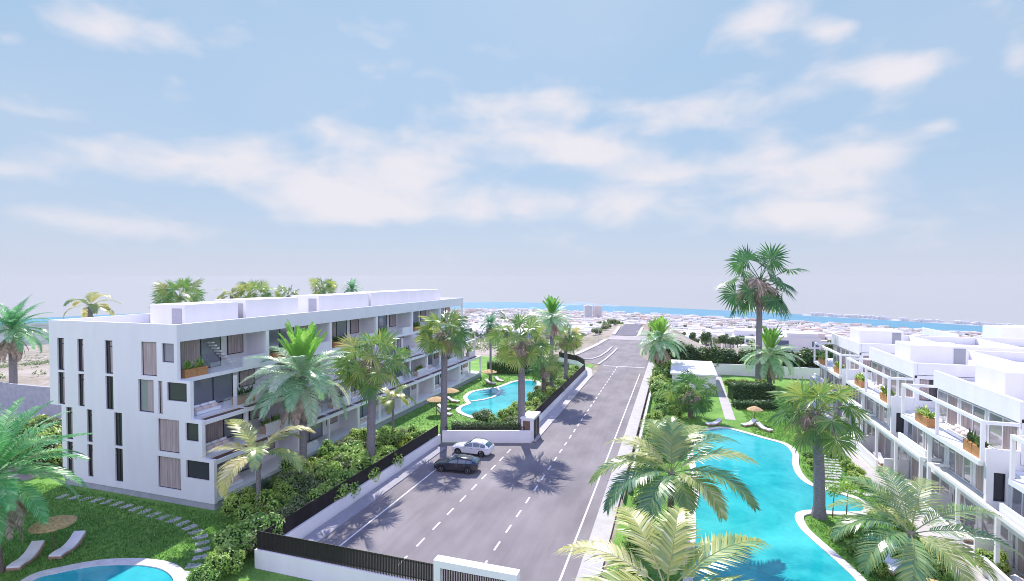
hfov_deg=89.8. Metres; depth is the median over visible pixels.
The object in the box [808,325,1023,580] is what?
apartment building
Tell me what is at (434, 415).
grass
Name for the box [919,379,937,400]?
window
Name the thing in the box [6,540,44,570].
sun lounger
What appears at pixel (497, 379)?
sun lounger
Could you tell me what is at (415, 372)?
planter box
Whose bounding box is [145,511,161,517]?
stepping stone
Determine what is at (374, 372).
fan palm
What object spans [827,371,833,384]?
window
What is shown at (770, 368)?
date palm
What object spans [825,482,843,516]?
sapling
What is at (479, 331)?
house
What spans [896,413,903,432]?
window
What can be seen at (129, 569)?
swimming pool
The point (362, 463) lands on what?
shrub
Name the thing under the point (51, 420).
shrub
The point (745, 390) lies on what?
hedge
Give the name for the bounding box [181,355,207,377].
planter box
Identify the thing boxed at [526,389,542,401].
shrub
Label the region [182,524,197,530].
stepping stone
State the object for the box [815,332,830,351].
house
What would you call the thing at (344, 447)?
shrub
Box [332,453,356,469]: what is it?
shrub
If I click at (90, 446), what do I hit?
window
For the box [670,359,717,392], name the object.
garden hut
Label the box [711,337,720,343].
tree
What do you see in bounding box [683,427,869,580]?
swimming pool
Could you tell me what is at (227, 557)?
shrub
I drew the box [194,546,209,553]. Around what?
stepping stone
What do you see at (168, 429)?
window
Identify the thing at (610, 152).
sky
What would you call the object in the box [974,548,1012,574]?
shrub
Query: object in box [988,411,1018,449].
window
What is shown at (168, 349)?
window
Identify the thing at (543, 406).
slat fence
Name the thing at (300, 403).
date palm
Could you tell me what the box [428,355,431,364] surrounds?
window
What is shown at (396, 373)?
window
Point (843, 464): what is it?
shrub
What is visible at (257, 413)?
window
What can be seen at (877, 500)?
shrub
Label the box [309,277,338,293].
fan palm
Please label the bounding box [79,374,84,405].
window
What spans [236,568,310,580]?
lawn
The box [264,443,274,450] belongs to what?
window
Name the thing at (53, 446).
shrub
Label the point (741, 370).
boundary wall
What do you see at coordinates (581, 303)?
hills
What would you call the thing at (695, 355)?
bush
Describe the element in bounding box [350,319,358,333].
window
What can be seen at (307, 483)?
shrub
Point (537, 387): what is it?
shrub
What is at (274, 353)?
planter box
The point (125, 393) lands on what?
apartment building
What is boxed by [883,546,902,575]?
sun lounger
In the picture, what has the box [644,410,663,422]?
shrub
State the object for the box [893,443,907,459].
window
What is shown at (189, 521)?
stepping stone
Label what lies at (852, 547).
shrub
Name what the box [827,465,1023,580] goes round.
feather palm
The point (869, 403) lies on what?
window
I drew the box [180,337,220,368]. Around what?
window
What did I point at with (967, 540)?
sun lounger
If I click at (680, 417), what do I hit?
grass
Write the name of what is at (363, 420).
outdoor sofa
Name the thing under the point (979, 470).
window
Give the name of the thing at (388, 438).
shrub
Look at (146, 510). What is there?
stepping stone
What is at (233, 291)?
feather palm
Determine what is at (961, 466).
window
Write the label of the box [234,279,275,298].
fan palm
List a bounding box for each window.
[58,338,63,369]
[59,372,64,403]
[67,407,72,438]
[68,441,73,472]
[79,339,83,370]
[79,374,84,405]
[88,409,92,441]
[89,444,92,475]
[106,340,112,373]
[107,376,113,408]
[116,412,121,445]
[116,448,122,480]
[140,379,153,412]
[142,342,156,375]
[159,381,162,412]
[159,418,178,452]
[159,456,180,489]
[163,343,173,362]
[168,382,186,401]
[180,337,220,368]
[187,423,198,440]
[188,460,208,479]
[194,373,232,404]
[205,413,242,442]
[217,450,252,479]
[227,334,242,354]
[239,368,254,387]
[249,407,264,420]
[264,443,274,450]
[269,327,293,352]
[272,360,296,380]
[307,422,322,441]
[326,416,336,425]
[332,320,346,340]
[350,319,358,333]
[360,403,367,417]
[378,315,386,331]
[389,314,395,326]
[395,365,401,376]
[397,336,403,346]
[402,386,409,398]
[413,311,417,323]
[420,310,425,321]
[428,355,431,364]
[435,375,438,384]
[445,307,449,316]
[820,367,823,378]
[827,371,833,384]
[833,345,840,361]
[834,376,841,390]
[837,401,844,417]
[841,348,849,368]
[850,352,858,369]
[853,388,861,404]
[855,420,865,434]
[863,356,871,371]
[865,395,874,413]
[866,424,874,435]
[871,361,883,385]
[875,401,887,425]
[879,432,891,458]
[884,366,897,395]
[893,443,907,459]
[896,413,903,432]
[898,373,912,396]
[907,413,923,447]
[911,457,926,490]
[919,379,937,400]
[926,433,945,463]
[931,472,950,492]
[937,389,958,425]
[948,447,971,484]
[953,489,977,534]
[960,399,986,441]
[975,464,983,493]
[980,511,1009,540]
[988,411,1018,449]
[993,473,1004,501]
[1011,476,1023,516]
[1016,537,1023,576]
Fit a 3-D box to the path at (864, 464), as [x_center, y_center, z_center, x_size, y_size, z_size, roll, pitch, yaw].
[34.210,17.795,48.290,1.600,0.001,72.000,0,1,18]
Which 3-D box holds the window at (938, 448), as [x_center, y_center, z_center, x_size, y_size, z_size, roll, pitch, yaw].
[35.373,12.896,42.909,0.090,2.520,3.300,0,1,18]
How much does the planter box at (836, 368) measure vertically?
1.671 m
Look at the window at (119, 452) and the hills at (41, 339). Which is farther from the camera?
the hills at (41, 339)
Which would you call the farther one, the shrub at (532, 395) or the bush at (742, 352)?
the bush at (742, 352)
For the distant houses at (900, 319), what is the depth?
2035.97 m
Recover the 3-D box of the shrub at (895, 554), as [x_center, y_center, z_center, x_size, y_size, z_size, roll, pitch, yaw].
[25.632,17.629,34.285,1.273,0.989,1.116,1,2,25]
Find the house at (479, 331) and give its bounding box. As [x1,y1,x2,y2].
[474,330,487,338]
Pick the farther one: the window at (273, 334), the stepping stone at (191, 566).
the window at (273, 334)
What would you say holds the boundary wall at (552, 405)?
on the lawn at (248, 567)
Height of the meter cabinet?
2.750 m
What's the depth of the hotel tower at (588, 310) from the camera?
1613.22 m
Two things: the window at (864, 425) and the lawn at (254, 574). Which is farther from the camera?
the window at (864, 425)
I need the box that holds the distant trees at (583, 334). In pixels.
[468,310,893,344]
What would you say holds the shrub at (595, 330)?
on the ground at (26, 376)
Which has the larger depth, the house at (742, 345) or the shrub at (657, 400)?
the house at (742, 345)
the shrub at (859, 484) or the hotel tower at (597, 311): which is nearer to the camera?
the shrub at (859, 484)
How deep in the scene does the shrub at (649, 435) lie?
58.05 m
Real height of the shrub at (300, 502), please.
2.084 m
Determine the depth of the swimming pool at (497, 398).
80.67 m
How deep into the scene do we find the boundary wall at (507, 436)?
59.30 m
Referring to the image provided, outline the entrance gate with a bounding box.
[433,555,519,580]
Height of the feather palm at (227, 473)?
7.523 m
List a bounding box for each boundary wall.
[0,382,61,420]
[254,548,422,580]
[285,434,440,538]
[442,430,530,442]
[540,357,585,421]
[628,392,651,492]
[713,363,819,378]
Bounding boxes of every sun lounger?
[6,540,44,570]
[48,530,85,558]
[437,408,452,415]
[447,396,459,402]
[485,379,495,384]
[494,376,503,381]
[705,418,721,425]
[740,418,756,426]
[756,422,772,431]
[873,452,883,465]
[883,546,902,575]
[948,519,973,542]
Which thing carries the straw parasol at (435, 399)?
on the lawn at (248, 567)
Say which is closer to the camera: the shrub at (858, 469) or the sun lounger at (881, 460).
the shrub at (858, 469)
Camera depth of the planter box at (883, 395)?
50.56 m
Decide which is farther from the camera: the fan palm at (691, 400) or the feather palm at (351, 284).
the feather palm at (351, 284)
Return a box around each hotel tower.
[584,305,592,317]
[593,305,601,317]
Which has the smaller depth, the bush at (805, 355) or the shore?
the bush at (805, 355)
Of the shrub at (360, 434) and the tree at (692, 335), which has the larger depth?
the tree at (692, 335)
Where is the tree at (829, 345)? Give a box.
[824,340,833,353]
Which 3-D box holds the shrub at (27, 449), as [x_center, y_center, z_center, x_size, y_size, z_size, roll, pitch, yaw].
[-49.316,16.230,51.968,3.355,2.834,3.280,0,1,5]
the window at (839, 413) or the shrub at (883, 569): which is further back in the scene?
the window at (839, 413)
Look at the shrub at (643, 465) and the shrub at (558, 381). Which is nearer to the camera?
the shrub at (643, 465)
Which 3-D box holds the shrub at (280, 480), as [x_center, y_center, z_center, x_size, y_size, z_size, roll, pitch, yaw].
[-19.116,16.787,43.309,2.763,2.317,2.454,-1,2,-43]
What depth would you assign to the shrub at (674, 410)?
69.45 m
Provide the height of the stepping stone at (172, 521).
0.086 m
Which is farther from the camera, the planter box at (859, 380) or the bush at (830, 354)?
the bush at (830, 354)
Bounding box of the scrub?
[0,336,583,378]
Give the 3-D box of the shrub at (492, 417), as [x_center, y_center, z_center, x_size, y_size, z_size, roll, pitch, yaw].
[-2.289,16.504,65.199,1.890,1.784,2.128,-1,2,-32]
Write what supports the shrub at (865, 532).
on the lawn at (717, 413)
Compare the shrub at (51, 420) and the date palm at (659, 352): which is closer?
the shrub at (51, 420)
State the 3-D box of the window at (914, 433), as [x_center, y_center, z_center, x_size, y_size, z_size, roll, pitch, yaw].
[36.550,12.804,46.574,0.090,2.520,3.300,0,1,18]
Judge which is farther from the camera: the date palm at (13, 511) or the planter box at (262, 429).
the planter box at (262, 429)
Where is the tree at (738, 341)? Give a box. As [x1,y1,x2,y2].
[734,336,742,347]
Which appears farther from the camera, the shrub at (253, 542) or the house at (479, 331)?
the house at (479, 331)
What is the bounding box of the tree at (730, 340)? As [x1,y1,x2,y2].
[726,337,734,347]
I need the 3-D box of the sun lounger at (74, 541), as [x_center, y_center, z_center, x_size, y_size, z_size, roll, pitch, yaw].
[-30.893,17.679,35.734,0.829,0.874,2.262,0,1,-4]
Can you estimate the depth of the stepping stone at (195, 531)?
38.38 m
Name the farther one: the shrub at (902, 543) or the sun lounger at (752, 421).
the sun lounger at (752, 421)
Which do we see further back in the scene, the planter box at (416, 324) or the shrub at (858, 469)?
the planter box at (416, 324)
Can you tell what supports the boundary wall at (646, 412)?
on the lawn at (717, 413)
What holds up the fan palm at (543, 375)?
on the lawn at (248, 567)
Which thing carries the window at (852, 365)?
in the apartment building at (971, 383)
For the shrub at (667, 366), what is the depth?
95.62 m
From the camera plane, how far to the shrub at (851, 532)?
37.42 m
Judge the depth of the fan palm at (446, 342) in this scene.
60.74 m
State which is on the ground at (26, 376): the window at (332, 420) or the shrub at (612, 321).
the shrub at (612, 321)
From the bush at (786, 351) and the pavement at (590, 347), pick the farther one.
the pavement at (590, 347)
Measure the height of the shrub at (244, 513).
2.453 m
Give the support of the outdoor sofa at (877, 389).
on the apartment building at (971, 383)
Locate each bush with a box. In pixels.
[649,343,674,363]
[667,340,693,359]
[688,345,703,360]
[700,345,726,366]
[719,348,740,363]
[738,348,762,364]
[781,350,798,366]
[792,347,816,367]
[811,349,832,367]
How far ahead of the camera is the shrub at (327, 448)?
51.89 m
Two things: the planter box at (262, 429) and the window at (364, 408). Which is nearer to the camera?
the planter box at (262, 429)
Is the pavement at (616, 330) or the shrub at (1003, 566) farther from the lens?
the pavement at (616, 330)
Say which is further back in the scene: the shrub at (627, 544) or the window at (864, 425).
the window at (864, 425)
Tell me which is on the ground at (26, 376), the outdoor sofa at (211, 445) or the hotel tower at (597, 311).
the hotel tower at (597, 311)
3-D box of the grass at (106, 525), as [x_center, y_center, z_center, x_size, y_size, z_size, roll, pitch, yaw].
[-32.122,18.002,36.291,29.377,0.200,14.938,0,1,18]
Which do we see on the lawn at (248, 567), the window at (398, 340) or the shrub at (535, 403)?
the shrub at (535, 403)
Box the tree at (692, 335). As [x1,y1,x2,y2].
[689,332,695,339]
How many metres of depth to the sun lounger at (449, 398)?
78.30 m
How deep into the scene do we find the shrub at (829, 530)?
36.95 m
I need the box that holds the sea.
[1,302,982,332]
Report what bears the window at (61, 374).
in the apartment building at (125, 393)
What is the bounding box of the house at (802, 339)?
[762,330,820,351]
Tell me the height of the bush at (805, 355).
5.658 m
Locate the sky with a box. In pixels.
[0,0,1023,324]
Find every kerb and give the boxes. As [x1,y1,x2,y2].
[585,347,612,359]
[597,348,617,364]
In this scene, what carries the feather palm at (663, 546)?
on the lawn at (717, 413)
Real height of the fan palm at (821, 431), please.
11.467 m
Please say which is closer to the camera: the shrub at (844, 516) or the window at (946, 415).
the shrub at (844, 516)
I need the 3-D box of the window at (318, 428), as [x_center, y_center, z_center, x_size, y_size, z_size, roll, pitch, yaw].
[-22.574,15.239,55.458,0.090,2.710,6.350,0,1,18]
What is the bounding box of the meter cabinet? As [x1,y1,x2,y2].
[520,411,540,441]
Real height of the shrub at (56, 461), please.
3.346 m
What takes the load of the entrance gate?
on the ground at (26, 376)
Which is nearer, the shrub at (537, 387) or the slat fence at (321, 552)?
the slat fence at (321, 552)
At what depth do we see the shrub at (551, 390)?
79.72 m
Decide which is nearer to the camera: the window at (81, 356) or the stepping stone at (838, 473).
the window at (81, 356)
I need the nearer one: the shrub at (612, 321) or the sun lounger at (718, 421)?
the sun lounger at (718, 421)
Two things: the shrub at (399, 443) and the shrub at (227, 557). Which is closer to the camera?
the shrub at (227, 557)
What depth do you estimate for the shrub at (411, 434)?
56.01 m
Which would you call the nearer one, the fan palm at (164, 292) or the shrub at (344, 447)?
the shrub at (344, 447)
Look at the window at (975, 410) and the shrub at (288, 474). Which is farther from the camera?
the shrub at (288, 474)
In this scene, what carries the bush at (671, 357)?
on the ground at (26, 376)
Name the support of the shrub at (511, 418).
on the lawn at (248, 567)
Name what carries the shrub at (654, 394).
on the lawn at (717, 413)
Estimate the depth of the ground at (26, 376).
139.03 m
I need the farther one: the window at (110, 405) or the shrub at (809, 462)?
the shrub at (809, 462)
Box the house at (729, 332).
[721,330,732,347]
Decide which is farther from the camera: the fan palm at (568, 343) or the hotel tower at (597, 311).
the hotel tower at (597, 311)
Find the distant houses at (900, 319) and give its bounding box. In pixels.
[809,312,1023,325]
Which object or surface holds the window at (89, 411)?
in the apartment building at (125, 393)
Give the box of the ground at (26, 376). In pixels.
[0,309,921,576]
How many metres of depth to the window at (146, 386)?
44.11 m
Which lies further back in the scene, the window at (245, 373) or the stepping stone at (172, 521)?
the window at (245, 373)
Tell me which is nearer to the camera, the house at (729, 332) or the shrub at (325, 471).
the shrub at (325, 471)
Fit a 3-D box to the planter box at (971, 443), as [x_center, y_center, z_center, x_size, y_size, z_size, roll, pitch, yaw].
[32.042,10.452,35.375,1.515,1.661,2.956,0,1,10]
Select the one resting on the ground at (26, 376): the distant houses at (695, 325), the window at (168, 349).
the distant houses at (695, 325)
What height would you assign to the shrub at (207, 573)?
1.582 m
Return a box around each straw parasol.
[28,515,77,550]
[427,396,440,413]
[447,388,458,393]
[481,369,496,373]
[747,406,762,418]
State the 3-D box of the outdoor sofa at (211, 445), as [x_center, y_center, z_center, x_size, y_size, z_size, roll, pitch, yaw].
[-25.600,13.349,44.590,0.840,0.710,2.400,0,1,18]
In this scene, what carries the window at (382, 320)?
in the apartment building at (125, 393)
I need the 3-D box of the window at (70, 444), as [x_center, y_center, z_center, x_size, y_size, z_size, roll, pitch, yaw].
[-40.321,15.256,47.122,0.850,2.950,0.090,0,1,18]
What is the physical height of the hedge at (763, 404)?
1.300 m
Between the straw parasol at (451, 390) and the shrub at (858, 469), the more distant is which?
the straw parasol at (451, 390)
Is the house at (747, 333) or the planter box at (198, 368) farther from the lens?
the house at (747, 333)
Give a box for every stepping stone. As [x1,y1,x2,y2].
[89,497,104,502]
[118,503,133,508]
[128,506,142,511]
[137,509,152,513]
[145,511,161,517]
[165,517,180,522]
[174,520,190,526]
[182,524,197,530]
[184,563,200,568]
[188,529,202,534]
[192,534,207,539]
[192,554,206,560]
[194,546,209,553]
[195,540,209,545]
[825,471,842,474]
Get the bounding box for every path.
[716,374,735,419]
[789,396,988,580]
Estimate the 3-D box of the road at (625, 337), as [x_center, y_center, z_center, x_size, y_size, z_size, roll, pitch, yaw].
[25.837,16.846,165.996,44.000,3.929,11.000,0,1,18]
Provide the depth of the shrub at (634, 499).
42.11 m
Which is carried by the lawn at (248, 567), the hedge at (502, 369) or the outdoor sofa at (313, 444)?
the hedge at (502, 369)
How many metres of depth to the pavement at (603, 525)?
42.77 m
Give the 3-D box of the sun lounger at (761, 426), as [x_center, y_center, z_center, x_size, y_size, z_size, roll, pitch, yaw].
[31.457,17.020,64.073,0.740,0.780,2.020,-1,2,-22]
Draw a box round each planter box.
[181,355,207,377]
[232,384,254,404]
[259,413,279,433]
[269,344,288,359]
[326,391,343,408]
[332,333,345,347]
[413,321,420,330]
[413,365,422,375]
[818,352,828,364]
[834,360,844,374]
[853,373,868,387]
[880,385,895,403]
[913,404,934,427]
[960,428,995,457]
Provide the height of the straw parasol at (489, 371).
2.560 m
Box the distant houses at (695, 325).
[450,308,981,344]
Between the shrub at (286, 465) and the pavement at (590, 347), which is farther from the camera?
the pavement at (590, 347)
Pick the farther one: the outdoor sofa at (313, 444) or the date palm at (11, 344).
the date palm at (11, 344)
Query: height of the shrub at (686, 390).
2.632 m
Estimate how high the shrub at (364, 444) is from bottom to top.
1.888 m
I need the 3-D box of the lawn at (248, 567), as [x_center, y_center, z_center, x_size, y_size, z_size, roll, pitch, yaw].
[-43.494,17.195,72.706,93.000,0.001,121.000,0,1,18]
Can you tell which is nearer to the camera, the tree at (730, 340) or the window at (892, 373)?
the window at (892, 373)
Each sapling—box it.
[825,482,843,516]
[838,478,859,513]
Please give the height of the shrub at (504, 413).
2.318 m
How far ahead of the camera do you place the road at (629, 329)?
184.99 m
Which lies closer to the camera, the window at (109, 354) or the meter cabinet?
the window at (109, 354)
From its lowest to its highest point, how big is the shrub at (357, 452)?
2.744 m
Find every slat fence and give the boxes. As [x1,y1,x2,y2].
[257,530,433,580]
[262,425,437,534]
[449,426,521,429]
[535,352,584,413]
[621,388,649,499]
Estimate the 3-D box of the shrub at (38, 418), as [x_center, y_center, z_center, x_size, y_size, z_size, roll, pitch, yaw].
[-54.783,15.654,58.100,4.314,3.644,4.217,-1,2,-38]
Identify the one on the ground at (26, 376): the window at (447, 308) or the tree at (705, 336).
the tree at (705, 336)
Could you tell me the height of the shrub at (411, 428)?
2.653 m
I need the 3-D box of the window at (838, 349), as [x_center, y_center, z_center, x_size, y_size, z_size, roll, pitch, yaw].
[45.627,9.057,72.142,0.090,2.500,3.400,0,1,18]
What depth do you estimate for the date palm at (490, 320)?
94.42 m
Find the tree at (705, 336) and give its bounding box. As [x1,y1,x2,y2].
[700,331,711,345]
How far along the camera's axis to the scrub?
163.35 m
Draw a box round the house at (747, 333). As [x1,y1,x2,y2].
[731,328,755,347]
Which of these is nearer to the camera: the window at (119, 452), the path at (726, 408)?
the window at (119, 452)
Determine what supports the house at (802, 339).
on the ground at (26, 376)
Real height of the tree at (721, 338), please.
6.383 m
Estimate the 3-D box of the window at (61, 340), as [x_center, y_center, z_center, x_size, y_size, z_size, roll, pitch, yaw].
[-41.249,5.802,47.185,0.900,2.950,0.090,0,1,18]
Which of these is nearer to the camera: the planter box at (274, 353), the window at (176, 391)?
the window at (176, 391)
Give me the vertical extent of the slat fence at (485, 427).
1.554 m
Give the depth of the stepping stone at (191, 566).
33.85 m
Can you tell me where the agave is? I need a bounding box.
[253,477,271,491]
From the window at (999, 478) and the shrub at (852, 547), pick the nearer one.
the window at (999, 478)
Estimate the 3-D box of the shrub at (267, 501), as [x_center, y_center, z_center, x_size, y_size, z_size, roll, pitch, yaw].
[-18.076,16.625,39.355,3.393,2.846,3.014,0,1,6]
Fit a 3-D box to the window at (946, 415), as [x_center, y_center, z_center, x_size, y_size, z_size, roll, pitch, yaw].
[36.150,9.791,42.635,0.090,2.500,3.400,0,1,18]
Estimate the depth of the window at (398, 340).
79.31 m
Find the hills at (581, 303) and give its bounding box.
[559,302,619,305]
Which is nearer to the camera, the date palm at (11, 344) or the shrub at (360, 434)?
the shrub at (360, 434)
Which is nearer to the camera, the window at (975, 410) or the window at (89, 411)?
the window at (975, 410)
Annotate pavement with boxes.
[303,446,445,541]
[533,364,592,441]
[572,339,607,354]
[575,362,654,580]
[612,326,621,334]
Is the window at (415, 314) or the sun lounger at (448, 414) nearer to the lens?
the sun lounger at (448, 414)
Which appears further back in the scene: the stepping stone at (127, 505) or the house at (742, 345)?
the house at (742, 345)
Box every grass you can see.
[0,482,254,580]
[387,373,547,428]
[615,403,696,580]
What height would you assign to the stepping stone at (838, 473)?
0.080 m
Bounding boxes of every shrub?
[6,439,37,461]
[7,413,48,428]
[9,423,40,440]
[15,447,51,468]
[33,415,61,430]
[33,424,61,438]
[33,431,61,451]
[46,444,62,467]
[186,562,220,580]
[204,543,245,574]
[211,519,255,554]
[220,486,255,516]
[232,511,284,554]
[233,504,263,525]
[234,492,255,512]
[244,515,283,552]
[254,488,298,513]
[254,506,270,516]
[257,506,293,519]
[269,471,287,486]
[271,474,301,491]
[272,481,300,499]
[275,468,303,480]
[278,458,310,475]
[286,473,323,495]
[286,493,311,512]
[291,459,314,474]
[300,485,323,501]
[302,457,341,483]
[307,456,315,461]
[316,476,348,500]
[317,438,340,456]
[322,451,340,462]
[325,469,360,497]
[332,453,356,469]
[333,436,354,447]
[338,439,362,453]
[338,446,368,462]
[342,427,366,442]
[349,455,380,481]
[362,434,378,448]
[365,440,384,454]
[375,445,403,466]
[377,428,404,446]
[378,425,397,433]
[392,436,412,448]
[397,427,408,434]
[404,431,417,439]
[405,424,427,437]
[471,408,491,422]
[488,413,502,422]
[496,406,516,420]
[503,415,517,422]
[508,401,525,410]
[525,406,534,411]
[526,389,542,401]
[526,397,540,408]
[533,385,547,390]
[533,394,549,401]
[546,386,556,394]
[554,378,563,384]
[591,327,601,333]
[607,319,616,324]
[618,562,647,580]
[624,531,649,551]
[632,490,647,504]
[634,460,656,472]
[637,477,657,489]
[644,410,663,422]
[644,429,658,442]
[648,374,669,386]
[649,380,666,393]
[650,368,670,380]
[651,390,661,398]
[652,362,670,371]
[652,365,671,380]
[652,403,668,417]
[653,358,670,366]
[653,393,671,406]
[657,383,683,401]
[667,404,682,416]
[681,383,693,394]
[723,379,735,385]
[754,379,766,382]
[801,450,812,458]
[806,458,812,467]
[827,526,847,540]
[837,453,850,461]
[837,522,856,535]
[839,458,853,469]
[840,514,857,527]
[846,538,865,553]
[847,463,866,475]
[847,470,859,478]
[856,474,871,486]
[861,524,884,540]
[864,512,882,527]
[866,559,890,576]
[871,491,889,504]
[874,503,889,516]
[885,548,902,558]
[892,516,917,531]
[894,533,920,547]
[915,567,946,580]
[917,548,951,573]
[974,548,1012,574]
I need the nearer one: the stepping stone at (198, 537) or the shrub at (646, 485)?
the stepping stone at (198, 537)
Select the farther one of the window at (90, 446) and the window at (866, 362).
the window at (866, 362)
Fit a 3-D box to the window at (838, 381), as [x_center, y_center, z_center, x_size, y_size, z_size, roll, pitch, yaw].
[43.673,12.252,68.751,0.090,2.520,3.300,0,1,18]
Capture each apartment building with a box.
[48,289,481,510]
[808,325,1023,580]
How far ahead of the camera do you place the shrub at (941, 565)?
32.67 m
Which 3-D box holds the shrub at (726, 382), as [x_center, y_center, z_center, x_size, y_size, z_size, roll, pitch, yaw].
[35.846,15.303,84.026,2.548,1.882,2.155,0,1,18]
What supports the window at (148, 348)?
in the apartment building at (125, 393)
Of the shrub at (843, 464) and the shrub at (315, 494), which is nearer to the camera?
the shrub at (315, 494)
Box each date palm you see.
[0,296,50,383]
[0,398,93,573]
[238,319,362,460]
[478,312,502,380]
[533,295,574,385]
[634,315,686,365]
[739,324,805,383]
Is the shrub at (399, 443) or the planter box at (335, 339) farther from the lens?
the planter box at (335, 339)
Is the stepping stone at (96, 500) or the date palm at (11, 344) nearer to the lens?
the stepping stone at (96, 500)
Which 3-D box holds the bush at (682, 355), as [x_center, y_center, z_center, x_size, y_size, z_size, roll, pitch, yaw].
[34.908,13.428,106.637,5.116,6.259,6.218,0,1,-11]
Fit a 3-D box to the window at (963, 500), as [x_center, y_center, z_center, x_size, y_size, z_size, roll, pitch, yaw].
[34.558,16.529,39.216,0.090,2.800,3.300,0,1,18]
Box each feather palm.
[62,292,120,318]
[200,418,315,505]
[216,287,246,298]
[341,278,362,292]
[376,385,416,429]
[553,505,773,580]
[588,415,761,532]
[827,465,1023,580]
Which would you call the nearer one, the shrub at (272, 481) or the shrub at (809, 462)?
the shrub at (272, 481)
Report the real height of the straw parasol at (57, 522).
2.560 m
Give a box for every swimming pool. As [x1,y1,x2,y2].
[21,558,187,580]
[456,380,540,418]
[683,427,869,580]
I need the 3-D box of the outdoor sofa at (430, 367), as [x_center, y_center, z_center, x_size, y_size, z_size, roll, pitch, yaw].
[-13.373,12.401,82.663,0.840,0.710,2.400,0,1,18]
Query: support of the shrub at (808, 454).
on the lawn at (717, 413)
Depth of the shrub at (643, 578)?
31.53 m
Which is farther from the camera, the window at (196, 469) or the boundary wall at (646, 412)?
the boundary wall at (646, 412)
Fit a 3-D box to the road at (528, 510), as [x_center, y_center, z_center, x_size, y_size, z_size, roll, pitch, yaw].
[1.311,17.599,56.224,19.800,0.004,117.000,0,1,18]
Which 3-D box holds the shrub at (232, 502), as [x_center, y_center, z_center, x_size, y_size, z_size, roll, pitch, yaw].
[-21.733,16.814,41.067,2.589,2.237,2.648,1,2,37]
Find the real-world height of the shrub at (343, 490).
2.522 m
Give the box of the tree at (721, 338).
[718,335,727,347]
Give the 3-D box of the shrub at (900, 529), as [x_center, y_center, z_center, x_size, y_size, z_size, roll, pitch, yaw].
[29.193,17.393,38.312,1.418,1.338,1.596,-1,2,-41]
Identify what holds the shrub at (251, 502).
on the lawn at (248, 567)
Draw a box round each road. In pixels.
[260,365,646,580]
[549,335,645,342]
[578,339,648,366]
[616,324,641,335]
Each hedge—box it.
[450,420,520,429]
[487,360,569,373]
[727,381,775,400]
[731,399,778,409]
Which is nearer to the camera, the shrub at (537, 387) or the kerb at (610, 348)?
the shrub at (537, 387)
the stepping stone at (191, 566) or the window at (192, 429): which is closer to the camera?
the stepping stone at (191, 566)
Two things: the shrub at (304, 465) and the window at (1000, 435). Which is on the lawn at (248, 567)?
the shrub at (304, 465)
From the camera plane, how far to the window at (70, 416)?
47.04 m
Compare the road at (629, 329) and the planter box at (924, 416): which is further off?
the road at (629, 329)
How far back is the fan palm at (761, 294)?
85.99 m
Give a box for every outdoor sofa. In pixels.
[194,400,220,414]
[206,436,231,452]
[217,474,242,489]
[307,440,318,450]
[351,390,360,399]
[360,415,366,425]
[428,364,434,370]
[435,384,440,390]
[874,384,884,392]
[946,424,976,440]
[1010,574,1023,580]
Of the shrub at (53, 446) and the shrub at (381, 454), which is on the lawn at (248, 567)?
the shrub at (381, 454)
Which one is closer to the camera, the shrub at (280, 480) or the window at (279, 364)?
the shrub at (280, 480)
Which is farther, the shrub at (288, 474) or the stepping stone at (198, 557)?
the shrub at (288, 474)
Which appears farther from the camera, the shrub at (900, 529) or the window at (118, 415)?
the window at (118, 415)
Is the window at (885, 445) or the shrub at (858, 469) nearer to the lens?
the shrub at (858, 469)
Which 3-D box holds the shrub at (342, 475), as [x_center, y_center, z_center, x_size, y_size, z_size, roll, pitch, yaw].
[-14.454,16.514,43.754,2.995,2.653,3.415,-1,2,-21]
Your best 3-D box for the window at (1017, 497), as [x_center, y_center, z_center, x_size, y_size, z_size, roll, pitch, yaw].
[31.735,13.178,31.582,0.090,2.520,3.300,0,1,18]
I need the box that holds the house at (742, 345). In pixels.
[734,344,750,348]
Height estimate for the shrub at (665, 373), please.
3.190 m
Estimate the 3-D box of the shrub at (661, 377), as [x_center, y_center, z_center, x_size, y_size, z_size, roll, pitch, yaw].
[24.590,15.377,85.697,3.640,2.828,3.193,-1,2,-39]
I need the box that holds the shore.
[802,314,981,325]
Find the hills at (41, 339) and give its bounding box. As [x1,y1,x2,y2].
[0,323,48,347]
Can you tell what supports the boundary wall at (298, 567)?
on the ground at (26, 376)
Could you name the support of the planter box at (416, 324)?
on the apartment building at (125, 393)
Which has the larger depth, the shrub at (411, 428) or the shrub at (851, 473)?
the shrub at (411, 428)
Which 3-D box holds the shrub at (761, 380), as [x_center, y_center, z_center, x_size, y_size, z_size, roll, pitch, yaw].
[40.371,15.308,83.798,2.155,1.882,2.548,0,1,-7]
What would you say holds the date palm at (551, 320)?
on the lawn at (248, 567)
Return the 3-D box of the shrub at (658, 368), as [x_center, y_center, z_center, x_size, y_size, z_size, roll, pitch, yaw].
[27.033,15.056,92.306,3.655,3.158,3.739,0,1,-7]
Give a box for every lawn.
[0,356,593,580]
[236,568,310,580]
[605,374,1014,580]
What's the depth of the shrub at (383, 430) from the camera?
57.76 m
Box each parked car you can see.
[434,453,480,473]
[452,437,494,457]
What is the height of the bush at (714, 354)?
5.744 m
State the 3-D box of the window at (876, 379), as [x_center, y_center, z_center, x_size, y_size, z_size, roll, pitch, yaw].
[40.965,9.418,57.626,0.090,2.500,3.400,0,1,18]
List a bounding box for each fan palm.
[149,277,207,307]
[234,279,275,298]
[273,284,299,296]
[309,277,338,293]
[328,326,414,458]
[411,307,472,438]
[483,310,554,429]
[526,353,566,392]
[549,324,583,378]
[661,368,718,417]
[715,242,806,379]
[766,375,874,519]

